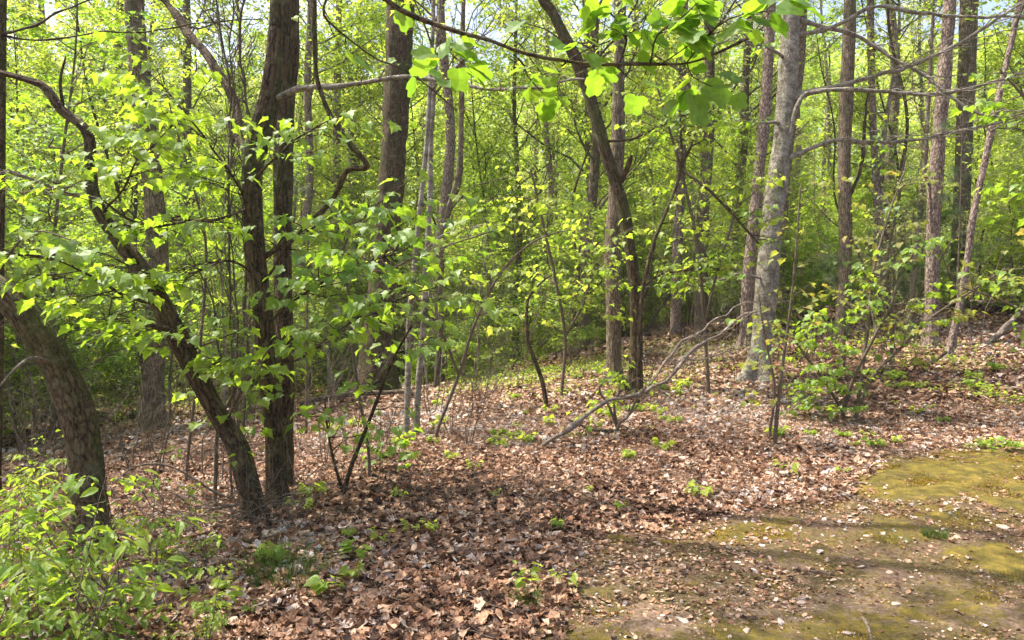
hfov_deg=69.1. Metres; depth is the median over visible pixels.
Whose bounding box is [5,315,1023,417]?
ground cover
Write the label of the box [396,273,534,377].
understory sapling
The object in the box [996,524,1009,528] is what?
stone
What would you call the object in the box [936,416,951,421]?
seedling
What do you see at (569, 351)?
bare shrub
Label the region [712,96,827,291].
understory sapling
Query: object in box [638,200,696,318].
bare shrub
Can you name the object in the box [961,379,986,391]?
seedling
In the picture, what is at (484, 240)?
woodland tree
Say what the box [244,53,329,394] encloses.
thin pole tree
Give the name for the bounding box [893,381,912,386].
seedling
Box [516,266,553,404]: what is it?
slender sapling
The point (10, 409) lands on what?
thin pole tree
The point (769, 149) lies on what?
woodland tree
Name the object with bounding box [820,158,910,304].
understory sapling
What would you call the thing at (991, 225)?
understory sapling
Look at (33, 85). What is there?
woodland tree
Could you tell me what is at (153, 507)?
brush tangle
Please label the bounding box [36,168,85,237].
woodland tree
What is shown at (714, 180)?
woodland tree
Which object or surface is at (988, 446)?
seedling
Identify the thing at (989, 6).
sky
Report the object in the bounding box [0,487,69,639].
leafy shrub
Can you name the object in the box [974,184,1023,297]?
understory sapling
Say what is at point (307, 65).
woodland tree
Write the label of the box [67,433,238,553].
dead branch
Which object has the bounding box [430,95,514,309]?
woodland tree
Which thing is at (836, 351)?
bare shrub
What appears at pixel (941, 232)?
understory sapling
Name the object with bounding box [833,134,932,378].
maple sapling
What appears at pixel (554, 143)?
woodland tree
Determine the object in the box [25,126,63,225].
thin pole tree
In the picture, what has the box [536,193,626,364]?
understory sapling
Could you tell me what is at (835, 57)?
woods
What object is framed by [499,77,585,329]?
woodland tree
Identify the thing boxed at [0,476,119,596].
leafy shrub
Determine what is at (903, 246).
sapling
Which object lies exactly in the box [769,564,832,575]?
stick
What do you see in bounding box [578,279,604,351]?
bare shrub
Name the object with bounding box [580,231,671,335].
understory sapling
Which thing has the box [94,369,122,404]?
bare shrub
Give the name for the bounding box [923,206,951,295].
understory sapling
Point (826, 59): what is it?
woodland tree
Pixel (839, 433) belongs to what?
seedling
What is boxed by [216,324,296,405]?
understory sapling
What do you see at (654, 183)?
woodland tree
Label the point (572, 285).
bare shrub
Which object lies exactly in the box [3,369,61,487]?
bare shrub
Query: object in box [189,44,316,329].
woodland tree
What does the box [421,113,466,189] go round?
woodland tree
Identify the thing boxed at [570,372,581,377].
seedling
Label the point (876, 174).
hickory tree
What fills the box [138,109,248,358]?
understory sapling
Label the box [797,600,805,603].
stone
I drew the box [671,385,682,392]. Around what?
seedling
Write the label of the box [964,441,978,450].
seedling
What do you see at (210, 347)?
bare shrub
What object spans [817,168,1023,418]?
maple sapling
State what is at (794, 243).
understory sapling
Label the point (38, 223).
understory sapling
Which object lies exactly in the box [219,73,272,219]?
woodland tree
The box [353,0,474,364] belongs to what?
woodland tree
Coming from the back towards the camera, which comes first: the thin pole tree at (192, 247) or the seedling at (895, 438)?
the thin pole tree at (192, 247)
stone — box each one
[678,618,688,622]
[778,618,783,624]
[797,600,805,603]
[841,631,851,634]
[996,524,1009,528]
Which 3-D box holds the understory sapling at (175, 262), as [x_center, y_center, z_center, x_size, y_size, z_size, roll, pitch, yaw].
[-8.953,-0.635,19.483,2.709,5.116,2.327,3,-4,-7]
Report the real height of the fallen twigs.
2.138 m
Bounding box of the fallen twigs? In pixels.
[0,314,1023,639]
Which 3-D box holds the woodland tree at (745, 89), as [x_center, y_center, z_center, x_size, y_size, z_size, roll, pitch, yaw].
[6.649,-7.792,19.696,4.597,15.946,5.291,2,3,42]
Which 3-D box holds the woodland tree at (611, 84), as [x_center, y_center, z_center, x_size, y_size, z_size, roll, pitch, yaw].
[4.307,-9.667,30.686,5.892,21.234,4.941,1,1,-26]
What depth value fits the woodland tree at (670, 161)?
30.59 m
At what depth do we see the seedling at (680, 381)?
11.15 m
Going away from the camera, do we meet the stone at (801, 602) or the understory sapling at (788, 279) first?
the stone at (801, 602)
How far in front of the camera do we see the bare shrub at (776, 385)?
9.30 m
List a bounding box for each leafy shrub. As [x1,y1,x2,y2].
[0,439,187,637]
[0,446,78,562]
[0,467,75,628]
[0,469,69,530]
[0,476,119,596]
[0,482,169,639]
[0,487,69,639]
[0,500,155,639]
[0,515,90,605]
[5,436,64,505]
[6,429,67,530]
[11,452,206,639]
[103,445,212,577]
[145,531,241,639]
[160,498,227,576]
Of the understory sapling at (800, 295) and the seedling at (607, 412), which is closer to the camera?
the seedling at (607, 412)
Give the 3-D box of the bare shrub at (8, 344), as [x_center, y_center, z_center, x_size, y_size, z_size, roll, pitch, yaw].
[-4.391,0.068,6.347,2.570,3.044,1.455,1,2,33]
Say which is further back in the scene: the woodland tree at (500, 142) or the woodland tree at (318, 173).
the woodland tree at (500, 142)
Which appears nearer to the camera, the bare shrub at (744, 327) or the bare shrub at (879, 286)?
the bare shrub at (879, 286)
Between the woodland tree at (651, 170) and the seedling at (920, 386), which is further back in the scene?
the woodland tree at (651, 170)
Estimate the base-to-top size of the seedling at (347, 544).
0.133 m
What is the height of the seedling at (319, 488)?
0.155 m
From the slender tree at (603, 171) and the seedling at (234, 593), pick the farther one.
the slender tree at (603, 171)
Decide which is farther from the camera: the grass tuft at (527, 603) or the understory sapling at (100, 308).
the understory sapling at (100, 308)
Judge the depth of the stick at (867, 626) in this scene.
3.62 m
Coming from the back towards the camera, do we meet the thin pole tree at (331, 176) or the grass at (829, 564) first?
the thin pole tree at (331, 176)
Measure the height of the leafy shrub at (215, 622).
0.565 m
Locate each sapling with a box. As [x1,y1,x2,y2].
[0,191,105,331]
[3,79,90,401]
[3,122,49,388]
[3,224,117,428]
[3,239,46,426]
[3,258,50,410]
[3,330,33,416]
[3,364,28,433]
[4,0,180,439]
[4,88,117,438]
[4,135,99,429]
[4,232,76,349]
[5,330,122,417]
[8,233,115,419]
[25,181,102,304]
[30,189,142,397]
[36,373,106,413]
[38,254,236,393]
[65,230,128,351]
[66,311,205,415]
[80,285,167,415]
[85,342,121,400]
[87,251,141,391]
[98,67,244,481]
[109,140,245,415]
[111,298,190,385]
[120,208,219,363]
[120,221,190,371]
[121,249,325,501]
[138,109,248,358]
[165,249,220,386]
[165,308,221,393]
[169,214,295,400]
[182,132,327,411]
[210,169,320,386]
[210,229,272,376]
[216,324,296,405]
[238,227,321,382]
[250,247,316,371]
[273,173,343,433]
[274,270,321,373]
[274,291,470,494]
[292,206,360,382]
[292,245,361,389]
[296,153,502,476]
[306,196,614,436]
[309,317,402,382]
[309,321,338,383]
[313,349,337,383]
[314,297,358,383]
[317,266,358,370]
[333,218,444,383]
[339,187,430,367]
[358,427,424,471]
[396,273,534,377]
[398,332,442,384]
[402,311,497,374]
[404,273,543,374]
[407,226,517,369]
[434,183,542,376]
[442,312,493,383]
[443,147,526,363]
[443,219,533,374]
[444,238,524,364]
[444,251,486,362]
[444,317,485,376]
[479,148,646,395]
[487,264,524,359]
[495,330,538,363]
[501,277,543,360]
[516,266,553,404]
[527,225,572,346]
[529,231,575,341]
[531,290,571,348]
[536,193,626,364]
[536,324,566,353]
[543,67,689,339]
[548,193,743,324]
[550,233,605,331]
[555,251,600,320]
[556,232,710,321]
[557,194,718,301]
[560,355,656,437]
[561,307,603,349]
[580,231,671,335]
[585,178,668,336]
[593,223,643,325]
[594,202,670,335]
[599,83,795,406]
[599,154,821,334]
[614,66,812,392]
[622,207,663,309]
[627,274,669,323]
[637,183,724,311]
[655,177,723,302]
[660,228,741,317]
[663,281,715,323]
[667,221,835,310]
[682,259,722,317]
[704,133,800,312]
[711,163,762,302]
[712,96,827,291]
[712,211,861,326]
[715,204,788,296]
[716,163,806,286]
[725,236,960,419]
[732,177,853,445]
[739,101,835,306]
[742,135,822,292]
[743,192,924,292]
[775,224,812,328]
[786,224,871,306]
[789,270,817,307]
[790,190,852,305]
[790,246,869,300]
[804,154,869,305]
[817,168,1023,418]
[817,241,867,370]
[819,131,904,272]
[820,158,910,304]
[831,188,904,298]
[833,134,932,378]
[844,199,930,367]
[850,184,923,298]
[851,134,1023,327]
[851,136,1023,305]
[894,165,947,297]
[897,226,994,301]
[900,229,988,302]
[902,187,1023,311]
[906,174,952,298]
[919,177,1021,252]
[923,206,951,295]
[932,269,1023,351]
[936,80,1006,349]
[939,207,1021,300]
[942,188,1007,297]
[949,57,1023,227]
[953,141,1023,324]
[969,178,1016,298]
[970,244,1020,300]
[972,108,1023,265]
[973,158,1023,298]
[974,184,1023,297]
[985,161,1023,283]
[991,177,1023,303]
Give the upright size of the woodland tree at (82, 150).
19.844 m
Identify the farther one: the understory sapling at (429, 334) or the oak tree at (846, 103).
the understory sapling at (429, 334)
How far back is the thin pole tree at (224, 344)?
11.17 m
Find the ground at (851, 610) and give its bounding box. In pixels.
[1,192,1023,639]
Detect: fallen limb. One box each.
[540,275,789,446]
[880,351,947,369]
[972,302,1023,351]
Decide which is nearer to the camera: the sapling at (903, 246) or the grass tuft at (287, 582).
the grass tuft at (287, 582)
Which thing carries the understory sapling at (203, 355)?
on the ground at (851, 610)
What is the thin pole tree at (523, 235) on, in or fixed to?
on the ground at (851, 610)
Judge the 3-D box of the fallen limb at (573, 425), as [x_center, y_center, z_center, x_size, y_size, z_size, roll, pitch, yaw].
[1.961,0.399,8.399,3.456,1.842,1.094,-2,3,-39]
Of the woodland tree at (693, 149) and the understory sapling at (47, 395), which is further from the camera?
the woodland tree at (693, 149)
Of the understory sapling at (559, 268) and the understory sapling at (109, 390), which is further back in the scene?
the understory sapling at (559, 268)
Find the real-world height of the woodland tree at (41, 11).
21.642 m
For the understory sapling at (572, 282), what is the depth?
23.80 m
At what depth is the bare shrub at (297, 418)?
8.40 m
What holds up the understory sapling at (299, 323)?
on the ground at (851, 610)
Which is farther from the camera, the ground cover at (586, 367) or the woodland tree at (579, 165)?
the woodland tree at (579, 165)
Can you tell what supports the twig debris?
on the ground at (851, 610)
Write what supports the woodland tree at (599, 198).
on the ground at (851, 610)
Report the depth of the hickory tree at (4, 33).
6.36 m
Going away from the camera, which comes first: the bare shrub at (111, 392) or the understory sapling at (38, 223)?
the bare shrub at (111, 392)
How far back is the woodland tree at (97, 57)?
22.03 m
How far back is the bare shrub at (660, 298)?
17.24 m
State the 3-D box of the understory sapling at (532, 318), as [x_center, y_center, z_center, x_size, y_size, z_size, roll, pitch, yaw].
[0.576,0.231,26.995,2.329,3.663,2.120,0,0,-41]
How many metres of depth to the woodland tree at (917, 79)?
63.32 m
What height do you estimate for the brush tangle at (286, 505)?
0.864 m
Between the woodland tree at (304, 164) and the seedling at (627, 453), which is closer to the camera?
the seedling at (627, 453)
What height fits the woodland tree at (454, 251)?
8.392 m
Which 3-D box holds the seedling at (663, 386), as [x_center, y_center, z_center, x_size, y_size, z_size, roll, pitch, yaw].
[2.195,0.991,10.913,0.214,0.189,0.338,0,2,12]
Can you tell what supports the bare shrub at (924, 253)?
on the ground at (851, 610)
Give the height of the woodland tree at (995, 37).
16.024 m
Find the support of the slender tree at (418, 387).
on the ground at (851, 610)
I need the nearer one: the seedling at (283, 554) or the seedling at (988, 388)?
the seedling at (283, 554)
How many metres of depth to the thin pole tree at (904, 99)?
14.26 m
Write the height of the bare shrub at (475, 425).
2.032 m
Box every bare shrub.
[3,195,125,481]
[3,206,94,445]
[3,232,121,447]
[3,327,26,407]
[3,338,53,462]
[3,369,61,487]
[25,324,171,450]
[85,369,186,468]
[93,251,250,488]
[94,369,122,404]
[119,201,302,473]
[126,334,190,433]
[150,236,359,479]
[188,296,271,406]
[218,388,260,437]
[221,368,259,420]
[222,297,295,402]
[254,325,316,447]
[272,281,435,452]
[293,298,393,462]
[315,365,343,393]
[321,357,351,390]
[340,205,485,413]
[347,346,378,388]
[358,377,409,444]
[413,186,545,433]
[449,263,532,446]
[450,327,509,405]
[474,191,593,393]
[543,231,603,355]
[550,336,581,370]
[559,326,599,374]
[568,248,626,351]
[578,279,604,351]
[622,240,708,380]
[624,315,674,365]
[635,246,694,333]
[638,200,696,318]
[656,185,721,326]
[661,256,697,337]
[675,241,747,377]
[677,303,711,375]
[687,273,754,349]
[689,241,737,318]
[690,97,950,402]
[696,179,791,314]
[727,304,752,346]
[767,356,811,407]
[794,289,839,375]
[814,293,856,389]
[820,206,959,375]
[860,198,981,315]
[899,314,936,360]
[925,203,1022,351]
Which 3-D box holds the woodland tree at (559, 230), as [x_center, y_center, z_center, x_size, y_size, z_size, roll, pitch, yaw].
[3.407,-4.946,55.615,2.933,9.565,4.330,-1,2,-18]
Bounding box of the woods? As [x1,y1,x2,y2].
[5,25,1023,346]
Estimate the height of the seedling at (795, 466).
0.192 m
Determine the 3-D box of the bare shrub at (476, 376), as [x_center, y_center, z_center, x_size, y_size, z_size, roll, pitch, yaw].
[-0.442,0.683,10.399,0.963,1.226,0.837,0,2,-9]
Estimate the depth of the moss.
4.94 m
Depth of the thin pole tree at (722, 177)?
27.96 m
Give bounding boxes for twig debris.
[0,370,1023,639]
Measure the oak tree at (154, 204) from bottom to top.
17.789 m
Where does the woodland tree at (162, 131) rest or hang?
on the ground at (851, 610)
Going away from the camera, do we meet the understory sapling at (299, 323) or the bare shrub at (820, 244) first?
the bare shrub at (820, 244)
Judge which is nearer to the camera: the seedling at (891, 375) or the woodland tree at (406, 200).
the seedling at (891, 375)
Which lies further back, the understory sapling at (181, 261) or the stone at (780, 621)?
the understory sapling at (181, 261)
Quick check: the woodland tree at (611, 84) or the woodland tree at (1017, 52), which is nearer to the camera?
the woodland tree at (1017, 52)
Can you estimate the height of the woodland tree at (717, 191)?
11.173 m
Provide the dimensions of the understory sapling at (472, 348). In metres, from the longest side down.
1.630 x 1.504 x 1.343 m
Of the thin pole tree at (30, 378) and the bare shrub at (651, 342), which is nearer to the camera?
the thin pole tree at (30, 378)
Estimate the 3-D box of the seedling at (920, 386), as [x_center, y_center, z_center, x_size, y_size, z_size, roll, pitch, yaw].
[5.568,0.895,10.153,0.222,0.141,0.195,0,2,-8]
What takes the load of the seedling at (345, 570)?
on the ground at (851, 610)
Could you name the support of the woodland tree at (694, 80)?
on the ground at (851, 610)
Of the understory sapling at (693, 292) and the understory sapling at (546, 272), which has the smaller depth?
the understory sapling at (693, 292)
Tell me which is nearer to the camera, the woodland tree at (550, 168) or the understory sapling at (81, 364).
the understory sapling at (81, 364)
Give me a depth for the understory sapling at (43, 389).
12.96 m
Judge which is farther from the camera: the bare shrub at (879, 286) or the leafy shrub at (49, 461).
the bare shrub at (879, 286)
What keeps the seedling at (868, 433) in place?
on the ground at (851, 610)
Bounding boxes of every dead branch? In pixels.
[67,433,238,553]
[524,469,589,505]
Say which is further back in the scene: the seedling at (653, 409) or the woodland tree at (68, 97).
the woodland tree at (68, 97)
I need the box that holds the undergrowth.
[3,279,1023,427]
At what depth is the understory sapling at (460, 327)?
16.61 m
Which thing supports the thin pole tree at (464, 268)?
on the ground at (851, 610)
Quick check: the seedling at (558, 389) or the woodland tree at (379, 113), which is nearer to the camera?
the seedling at (558, 389)
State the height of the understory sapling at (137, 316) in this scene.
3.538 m
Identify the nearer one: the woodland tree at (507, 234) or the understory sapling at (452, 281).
the understory sapling at (452, 281)
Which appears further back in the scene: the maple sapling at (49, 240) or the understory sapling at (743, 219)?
the understory sapling at (743, 219)
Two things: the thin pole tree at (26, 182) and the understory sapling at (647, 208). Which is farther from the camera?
the understory sapling at (647, 208)
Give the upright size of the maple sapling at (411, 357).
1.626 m
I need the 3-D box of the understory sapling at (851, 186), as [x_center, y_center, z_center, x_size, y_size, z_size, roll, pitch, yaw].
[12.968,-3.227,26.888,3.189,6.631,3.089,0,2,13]
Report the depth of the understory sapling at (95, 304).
21.22 m
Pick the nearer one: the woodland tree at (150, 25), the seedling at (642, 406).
the seedling at (642, 406)
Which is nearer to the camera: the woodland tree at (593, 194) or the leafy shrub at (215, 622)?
the leafy shrub at (215, 622)
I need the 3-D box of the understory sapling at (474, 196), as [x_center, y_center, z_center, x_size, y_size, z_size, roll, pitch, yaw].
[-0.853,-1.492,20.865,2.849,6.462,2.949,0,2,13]
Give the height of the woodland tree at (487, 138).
10.443 m
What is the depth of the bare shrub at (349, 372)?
7.96 m
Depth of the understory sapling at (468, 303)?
22.86 m
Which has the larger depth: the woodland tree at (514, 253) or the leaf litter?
the woodland tree at (514, 253)
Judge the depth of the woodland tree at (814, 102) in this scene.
43.18 m
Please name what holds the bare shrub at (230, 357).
on the ground at (851, 610)
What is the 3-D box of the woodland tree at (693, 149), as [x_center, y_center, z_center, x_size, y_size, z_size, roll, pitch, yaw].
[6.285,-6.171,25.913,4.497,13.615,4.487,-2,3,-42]
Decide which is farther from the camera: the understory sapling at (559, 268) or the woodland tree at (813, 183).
the woodland tree at (813, 183)
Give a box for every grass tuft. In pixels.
[222,525,341,595]
[506,582,549,606]
[879,532,917,547]
[917,526,952,540]
[939,505,988,522]
[987,564,1023,586]
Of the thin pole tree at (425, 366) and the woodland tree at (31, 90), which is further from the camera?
the woodland tree at (31, 90)
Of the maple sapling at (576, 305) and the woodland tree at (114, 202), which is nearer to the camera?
the maple sapling at (576, 305)
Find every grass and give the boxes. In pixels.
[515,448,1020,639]
[524,445,1023,639]
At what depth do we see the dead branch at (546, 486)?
5.75 m
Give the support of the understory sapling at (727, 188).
on the ground at (851, 610)
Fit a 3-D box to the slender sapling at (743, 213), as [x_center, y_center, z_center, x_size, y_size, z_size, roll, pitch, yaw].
[2.481,-0.970,10.001,2.574,4.394,1.112,1,2,23]
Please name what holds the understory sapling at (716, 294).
on the ground at (851, 610)
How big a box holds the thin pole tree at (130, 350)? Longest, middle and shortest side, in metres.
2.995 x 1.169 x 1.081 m
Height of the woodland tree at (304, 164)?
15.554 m
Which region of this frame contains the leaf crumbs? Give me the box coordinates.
[466,434,1023,639]
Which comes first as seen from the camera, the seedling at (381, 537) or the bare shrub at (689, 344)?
the seedling at (381, 537)
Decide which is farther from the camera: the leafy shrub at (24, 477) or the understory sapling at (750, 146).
the understory sapling at (750, 146)
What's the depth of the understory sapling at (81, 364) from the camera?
14.54 m
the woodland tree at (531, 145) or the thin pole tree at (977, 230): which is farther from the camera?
the woodland tree at (531, 145)
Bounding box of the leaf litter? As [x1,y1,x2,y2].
[0,300,1023,639]
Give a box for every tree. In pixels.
[0,0,298,493]
[0,53,303,523]
[0,274,118,554]
[3,320,31,451]
[4,145,44,336]
[4,250,55,449]
[5,0,92,289]
[5,0,113,342]
[5,17,125,335]
[6,0,84,271]
[6,0,124,320]
[6,0,224,384]
[6,126,32,244]
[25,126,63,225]
[29,30,97,221]
[29,56,112,262]
[30,0,603,508]
[34,0,142,372]
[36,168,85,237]
[37,30,126,247]
[39,0,127,312]
[51,0,297,384]
[55,0,127,249]
[56,0,126,341]
[56,0,224,395]
[59,25,137,242]
[70,3,206,310]
[71,153,139,264]
[91,36,214,259]
[106,240,140,388]
[112,291,144,383]
[123,34,206,249]
[124,0,170,431]
[126,127,240,275]
[126,163,219,307]
[161,65,239,287]
[166,119,253,413]
[170,182,198,316]
[178,0,268,162]
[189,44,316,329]
[191,126,242,326]
[194,59,244,405]
[195,36,268,270]
[198,141,223,250]
[206,45,348,316]
[207,0,379,384]
[210,101,294,427]
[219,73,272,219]
[228,0,421,385]
[229,15,298,338]
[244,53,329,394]
[248,0,355,384]
[263,19,347,381]
[263,103,346,380]
[265,0,386,317]
[272,102,305,273]
[273,0,299,486]
[294,0,430,380]
[294,0,454,360]
[313,113,345,303]
[313,176,367,329]
[314,0,468,334]
[320,91,374,239]
[320,105,376,291]
[323,0,824,127]
[327,0,430,193]
[336,0,414,391]
[350,138,378,256]
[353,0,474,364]
[363,112,416,335]
[366,0,480,346]
[367,0,529,432]
[367,86,473,355]
[370,0,532,437]
[381,0,454,379]
[404,32,477,219]
[404,75,462,375]
[406,0,530,386]
[408,19,568,366]
[409,92,453,383]
[419,15,501,287]
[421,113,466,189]
[429,217,469,335]
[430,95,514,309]
[432,97,487,270]
[433,0,590,362]
[444,169,488,287]
[447,155,536,357]
[450,183,513,322]
[452,211,486,342]
[454,218,512,383]
[457,0,691,336]
[464,134,504,371]
[465,0,700,350]
[469,167,535,328]
[470,174,507,328]
[477,92,547,268]
[489,0,611,355]
[490,0,584,343]
[493,200,532,333]
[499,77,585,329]
[499,150,547,300]
[503,10,604,335]
[507,100,567,311]
[508,61,561,270]
[513,171,547,339]
[520,129,569,320]
[538,0,753,391]
[542,209,568,288]
[548,17,611,356]
[554,0,670,284]
[557,82,605,269]
[559,38,651,265]
[559,40,640,300]
[572,3,669,348]
[573,108,662,282]
[582,10,675,243]
[584,6,675,246]
[601,0,625,386]
[604,0,776,336]
[606,92,670,260]
[611,48,711,318]
[623,40,719,307]
[625,0,751,316]
[625,66,655,228]
[627,0,733,235]
[632,39,727,271]
[638,0,1023,383]
[644,0,731,156]
[655,0,853,315]
[659,179,718,346]
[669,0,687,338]
[687,1,739,175]
[688,12,779,240]
[690,0,756,263]
[695,141,728,286]
[710,121,748,293]
[710,177,731,244]
[712,83,752,291]
[718,1,834,227]
[725,47,805,222]
[733,0,900,307]
[736,3,775,348]
[746,146,814,257]
[756,2,836,145]
[776,10,806,313]
[787,0,967,305]
[791,121,837,305]
[797,19,878,287]
[799,0,873,325]
[799,135,820,255]
[800,0,887,304]
[800,54,820,128]
[801,60,838,282]
[815,0,883,315]
[815,47,926,249]
[819,95,856,270]
[832,0,870,341]
[838,124,864,276]
[852,119,873,226]
[854,0,925,303]
[856,0,979,302]
[858,0,953,330]
[870,0,996,197]
[872,22,969,230]
[883,0,900,302]
[895,87,966,310]
[898,0,991,337]
[899,60,954,188]
[899,72,968,338]
[902,73,979,233]
[905,88,981,276]
[907,0,1023,232]
[909,110,973,232]
[914,41,1020,284]
[918,0,956,349]
[942,0,1023,359]
[947,186,998,307]
[949,0,978,307]
[951,86,1019,202]
[971,128,1010,208]
[973,0,1022,299]
[974,0,1023,175]
[977,29,1022,177]
[979,89,1023,182]
[983,0,1023,120]
[997,43,1023,152]
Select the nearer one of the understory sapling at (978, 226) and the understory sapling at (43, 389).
the understory sapling at (43, 389)
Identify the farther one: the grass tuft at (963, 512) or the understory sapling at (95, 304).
the understory sapling at (95, 304)
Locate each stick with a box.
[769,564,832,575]
[861,616,873,639]
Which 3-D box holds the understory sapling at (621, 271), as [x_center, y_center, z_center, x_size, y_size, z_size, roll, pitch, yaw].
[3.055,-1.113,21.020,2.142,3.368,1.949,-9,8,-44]
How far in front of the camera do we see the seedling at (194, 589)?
3.90 m
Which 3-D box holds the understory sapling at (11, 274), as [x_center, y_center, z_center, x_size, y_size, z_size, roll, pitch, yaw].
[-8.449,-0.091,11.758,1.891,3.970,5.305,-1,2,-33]
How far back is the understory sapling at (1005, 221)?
14.24 m
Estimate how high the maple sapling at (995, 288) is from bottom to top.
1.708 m
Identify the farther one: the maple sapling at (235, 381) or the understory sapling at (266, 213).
the understory sapling at (266, 213)
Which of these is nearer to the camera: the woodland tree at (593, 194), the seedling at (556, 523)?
the seedling at (556, 523)
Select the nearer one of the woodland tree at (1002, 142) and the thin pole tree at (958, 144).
the thin pole tree at (958, 144)
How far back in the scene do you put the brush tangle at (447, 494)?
5.54 m
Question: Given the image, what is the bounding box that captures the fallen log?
[299,389,422,403]
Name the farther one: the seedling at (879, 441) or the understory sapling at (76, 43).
the understory sapling at (76, 43)
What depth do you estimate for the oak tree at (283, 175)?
6.28 m
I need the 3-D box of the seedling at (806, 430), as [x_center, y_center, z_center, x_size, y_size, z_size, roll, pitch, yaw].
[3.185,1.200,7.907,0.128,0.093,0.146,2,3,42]
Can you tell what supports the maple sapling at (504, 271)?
on the ground at (851, 610)
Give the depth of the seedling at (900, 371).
10.72 m
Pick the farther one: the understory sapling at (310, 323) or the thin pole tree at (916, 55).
the understory sapling at (310, 323)
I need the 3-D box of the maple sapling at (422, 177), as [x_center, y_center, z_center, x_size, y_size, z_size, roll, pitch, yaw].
[-0.958,0.045,6.126,1.625,2.827,1.128,1,2,19]
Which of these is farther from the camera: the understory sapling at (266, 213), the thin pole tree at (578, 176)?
the thin pole tree at (578, 176)
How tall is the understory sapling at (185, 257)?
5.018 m
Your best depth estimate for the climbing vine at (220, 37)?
5.68 m
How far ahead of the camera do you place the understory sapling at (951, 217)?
14.49 m
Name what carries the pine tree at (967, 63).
on the ground at (851, 610)
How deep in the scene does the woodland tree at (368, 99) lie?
20.39 m
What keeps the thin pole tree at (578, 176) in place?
on the ground at (851, 610)
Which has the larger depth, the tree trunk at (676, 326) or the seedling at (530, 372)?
the tree trunk at (676, 326)
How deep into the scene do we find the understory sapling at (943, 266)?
21.56 m
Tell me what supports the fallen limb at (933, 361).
on the ground at (851, 610)
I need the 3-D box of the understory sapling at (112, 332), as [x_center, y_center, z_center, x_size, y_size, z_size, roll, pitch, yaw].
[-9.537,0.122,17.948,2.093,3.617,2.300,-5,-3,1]
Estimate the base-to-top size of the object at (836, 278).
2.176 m
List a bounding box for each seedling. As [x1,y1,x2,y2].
[175,584,198,597]
[199,582,244,612]
[212,573,232,591]
[241,601,257,611]
[253,540,290,561]
[283,491,313,511]
[297,481,328,497]
[304,574,345,594]
[338,539,371,561]
[338,561,365,576]
[341,527,357,537]
[348,416,361,425]
[368,527,395,543]
[391,486,407,496]
[400,430,411,437]
[400,518,423,532]
[422,520,438,530]
[426,435,439,442]
[429,420,445,426]
[432,398,442,405]
[445,450,459,460]
[466,459,483,470]
[486,435,506,444]
[492,428,506,434]
[493,430,510,440]
[508,392,520,397]
[508,430,522,436]
[512,560,542,594]
[517,431,538,441]
[520,368,536,378]
[541,404,558,411]
[542,414,555,423]
[548,565,578,585]
[550,517,562,529]
[554,387,571,393]
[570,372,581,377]
[602,409,622,416]
[613,500,630,508]
[621,448,636,457]
[634,403,651,409]
[650,405,667,413]
[651,437,676,450]
[655,380,668,391]
[666,415,681,421]
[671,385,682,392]
[674,377,691,386]
[684,479,712,496]
[764,425,789,435]
[772,458,799,477]
[804,429,818,434]
[816,405,835,413]
[832,428,852,435]
[835,465,850,471]
[860,429,876,437]
[860,435,887,446]
[883,371,907,380]
[884,381,906,388]
[891,369,905,377]
[891,435,902,442]
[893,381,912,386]
[909,406,925,411]
[910,381,929,387]
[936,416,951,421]
[948,354,964,363]
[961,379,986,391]
[964,369,983,377]
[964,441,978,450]
[974,437,990,448]
[981,384,994,392]
[986,436,1003,445]
[987,362,1006,372]
[987,444,998,450]
[989,389,1007,400]
[996,436,1023,450]
[1011,395,1023,403]
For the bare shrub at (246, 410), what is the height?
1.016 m
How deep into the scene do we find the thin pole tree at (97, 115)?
18.45 m
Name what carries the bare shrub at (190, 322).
on the ground at (851, 610)
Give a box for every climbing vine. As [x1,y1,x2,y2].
[164,0,296,498]
[171,0,294,435]
[181,0,276,425]
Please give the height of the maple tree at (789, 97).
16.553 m
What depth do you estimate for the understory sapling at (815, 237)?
16.14 m
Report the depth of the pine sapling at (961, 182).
12.42 m
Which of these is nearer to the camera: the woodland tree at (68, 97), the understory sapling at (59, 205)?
the understory sapling at (59, 205)
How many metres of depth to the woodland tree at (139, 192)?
23.66 m
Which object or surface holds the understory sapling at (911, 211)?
on the ground at (851, 610)
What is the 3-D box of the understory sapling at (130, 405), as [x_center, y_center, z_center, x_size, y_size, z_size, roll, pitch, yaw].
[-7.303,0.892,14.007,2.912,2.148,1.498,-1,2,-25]
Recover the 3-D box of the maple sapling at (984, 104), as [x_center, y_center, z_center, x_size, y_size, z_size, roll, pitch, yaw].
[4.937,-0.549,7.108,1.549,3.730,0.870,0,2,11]
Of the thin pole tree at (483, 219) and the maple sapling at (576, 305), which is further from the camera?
the thin pole tree at (483, 219)
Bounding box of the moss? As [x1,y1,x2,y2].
[485,386,1023,639]
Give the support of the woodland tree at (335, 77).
on the ground at (851, 610)
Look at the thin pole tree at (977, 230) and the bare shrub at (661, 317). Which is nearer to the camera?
the bare shrub at (661, 317)
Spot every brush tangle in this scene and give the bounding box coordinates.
[0,445,271,554]
[112,412,371,534]
[335,372,539,450]
[373,448,594,520]
[674,321,947,402]
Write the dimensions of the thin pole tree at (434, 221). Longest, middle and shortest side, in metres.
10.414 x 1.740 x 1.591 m
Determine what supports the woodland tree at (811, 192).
on the ground at (851, 610)
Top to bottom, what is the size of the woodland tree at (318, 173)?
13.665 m
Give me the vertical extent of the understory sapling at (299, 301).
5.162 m
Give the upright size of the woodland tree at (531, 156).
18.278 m
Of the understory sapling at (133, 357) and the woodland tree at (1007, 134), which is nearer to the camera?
the understory sapling at (133, 357)
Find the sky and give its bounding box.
[7,0,1023,225]
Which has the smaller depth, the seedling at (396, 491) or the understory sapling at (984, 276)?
the seedling at (396, 491)
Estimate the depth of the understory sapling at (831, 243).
26.78 m

